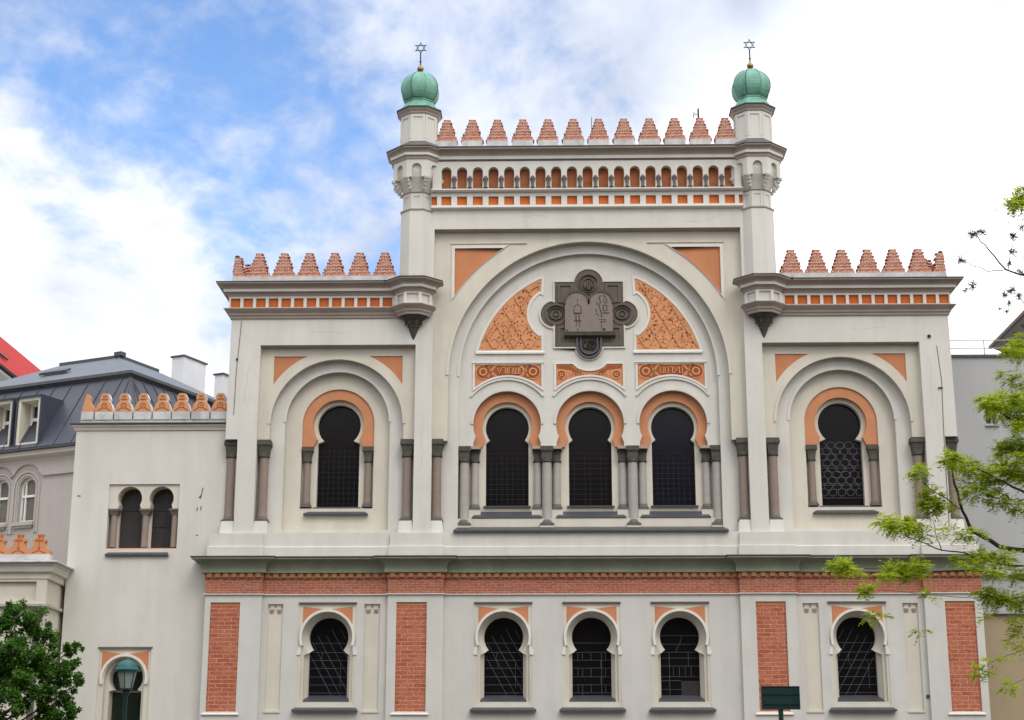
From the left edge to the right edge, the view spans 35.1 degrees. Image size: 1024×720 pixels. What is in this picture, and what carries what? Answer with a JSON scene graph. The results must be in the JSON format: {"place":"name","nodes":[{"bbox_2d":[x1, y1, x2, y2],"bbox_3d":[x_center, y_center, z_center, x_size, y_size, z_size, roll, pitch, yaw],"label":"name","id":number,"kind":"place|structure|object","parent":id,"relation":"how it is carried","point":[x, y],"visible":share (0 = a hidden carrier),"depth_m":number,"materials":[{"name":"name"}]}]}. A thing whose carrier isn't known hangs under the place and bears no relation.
{"place":"outdoors","nodes":[
{"label":"outdoors","id":0,"kind":"place"},
{"bbox_2d":[0,337,40,381],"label":"red roofed house","id":1,"kind":"structure","parent":0,"point":[14,363],"depth_m":85.31,"materials":[{"name":"paint"}]},
{"bbox_2d":[0,534,73,719],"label":"portico","id":2,"kind":"structure","parent":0,"point":[35,575],"depth_m":48.88,"materials":[{"name":"beige paint"}]},
{"bbox_2d":[0,351,228,564],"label":"mansard building","id":3,"kind":"structure","parent":0,"point":[40,411],"depth_m":58.57,"materials":[{"name":"metal"}]},
{"bbox_2d":[0,481,8,523],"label":"arched window","id":4,"kind":"structure","parent":3,"relation":"in","point":[4,488],"depth_m":58.70,"materials":[{"name":"white glass"}]},
{"bbox_2d":[20,478,35,521],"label":"arched window","id":5,"kind":"structure","parent":3,"relation":"in","point":[28,490],"depth_m":58.19,"materials":[{"name":"white glass"}]},
{"bbox_2d":[57,393,226,719],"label":"annex building","id":6,"kind":"structure","parent":0,"point":[148,501],"depth_m":50.57,"materials":[{"name":"beige paint"}]},
{"bbox_2d":[95,647,152,719],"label":"doorway","id":7,"kind":"structure","parent":6,"relation":"in","point":[109,705],"depth_m":49.73,"materials":[{"name":"beige paint"}]},
{"bbox_2d":[105,484,179,555],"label":"twin window","id":8,"kind":"structure","parent":6,"relation":"in","point":[142,516],"depth_m":51.13,"materials":[{"name":"beige paint"}]},
{"bbox_2d":[0,0,1023,396],"label":"sky","id":9,"kind":"structure","parent":0,"point":[147,146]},
{"bbox_2d":[988,310,1023,353],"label":"eaved house","id":10,"kind":"structure","parent":0,"point":[1016,325],"depth_m":66.35,"materials":[{"name":"grey stone"}]},
{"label":"plaza","id":11,"kind":"structure","parent":0,"visible":0},
{"bbox_2d":[761,686,799,719],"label":"sign","id":12,"kind":"object","parent":11,"relation":"on","point":[780,699],"visible":1,"depth_m":27.00,"materials":[{"name":"green metal"}]},
{"bbox_2d":[821,185,1023,701],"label":"spring tree","id":13,"kind":"object","parent":11,"relation":"on","point":[1005,447],"visible":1,"depth_m":25.75,"materials":[{"name":"green plant"}]},
{"label":"ground","id":14,"kind":"structure","parent":0,"visible":0},
{"bbox_2d":[190,40,996,719],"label":"synagogue","id":15,"kind":"structure","parent":14,"relation":"on","point":[624,426],"depth_m":51.23,"materials":[{"name":"beige paint"}]},
{"bbox_2d":[291,602,356,710],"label":"arched window","id":16,"kind":"structure","parent":15,"relation":"in","point":[326,652],"depth_m":49.60,"materials":[{"name":"black glass"}]},
{"bbox_2d":[301,390,373,515],"bbox_3d":[-5.541,2.937,51.694,2.400,4.140,0.595,0,-15,1],"label":"horseshoe window","id":17,"kind":"structure","parent":15,"relation":"in","point":[337,424],"depth_m":51.87,"materials":[{"name":"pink glass"}]},
{"bbox_2d":[470,602,535,710],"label":"arched window","id":18,"kind":"structure","parent":15,"relation":"in","point":[503,652],"depth_m":49.48,"materials":[{"name":"black glass"}]},
{"bbox_2d":[472,392,541,518],"bbox_3d":[-0.152,3.021,51.548,2.233,4.150,0.565,0,-15,1],"label":"horseshoe window","id":19,"kind":"structure","parent":15,"relation":"in","point":[507,451],"depth_m":51.77,"materials":[{"name":"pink glass"}]},
{"bbox_2d":[556,392,625,517],"bbox_3d":[2.487,3.007,51.489,2.233,4.150,0.565,0,-15,1],"label":"horseshoe window","id":20,"kind":"structure","parent":15,"relation":"in","point":[590,467],"depth_m":51.70,"materials":[{"name":"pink glass"}]},
{"bbox_2d":[559,602,625,710],"bbox_3d":[2.429,9.024,49.248,2.000,3.275,0.800,0,-15,1],"label":"arched window","id":21,"kind":"structure","parent":15,"relation":"in","point":[592,651],"depth_m":49.42,"materials":[{"name":"black glass"}]},
{"bbox_2d":[639,391,710,517],"bbox_3d":[5.127,2.993,51.429,2.233,4.150,0.565,0,-15,1],"label":"horseshoe window","id":22,"kind":"structure","parent":15,"relation":"in","point":[673,467],"depth_m":51.65,"materials":[{"name":"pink glass"}]},
{"bbox_2d":[649,601,716,710],"bbox_3d":[5.118,9.010,49.188,2.000,3.275,0.800,0,-15,1],"label":"arched window","id":23,"kind":"structure","parent":15,"relation":"in","point":[681,652],"depth_m":49.36,"materials":[{"name":"black glass"}]},
{"bbox_2d":[804,387,880,513],"bbox_3d":[10.435,2.853,51.335,2.400,4.140,0.595,0,-15,1],"label":"horseshoe window","id":24,"kind":"structure","parent":15,"relation":"in","point":[841,422],"depth_m":51.50,"materials":[{"name":"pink glass"}]},
{"bbox_2d":[827,601,896,710],"bbox_3d":[10.486,8.982,49.067,2.000,3.275,0.800,0,-15,1],"label":"arched window","id":25,"kind":"structure","parent":15,"relation":"in","point":[859,653],"depth_m":49.24,"materials":[{"name":"black glass"}]},
{"bbox_2d":[950,340,1023,719],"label":"grey building","id":26,"kind":"structure","parent":14,"relation":"on","point":[973,374],"depth_m":51.84,"materials":[{"name":"paint"}]},
{"bbox_2d":[985,409,999,425],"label":"window","id":27,"kind":"structure","parent":26,"relation":"in","point":[988,423],"depth_m":52.77,"materials":[{"name":"grey glass"}]},
{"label":"pavement","id":28,"kind":"structure","parent":0,"visible":0},
{"bbox_2d":[0,597,85,719],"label":"leafy tree","id":29,"kind":"object","parent":28,"relation":"on","point":[18,671],"visible":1,"depth_m":39.92,"materials":[{"name":"green plant"}]},
{"bbox_2d":[114,657,140,719],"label":"street lamp","id":30,"kind":"object","parent":28,"relation":"on","point":[127,670],"visible":1,"depth_m":43.01,"materials":[{"name":"green metal"}]}
]}

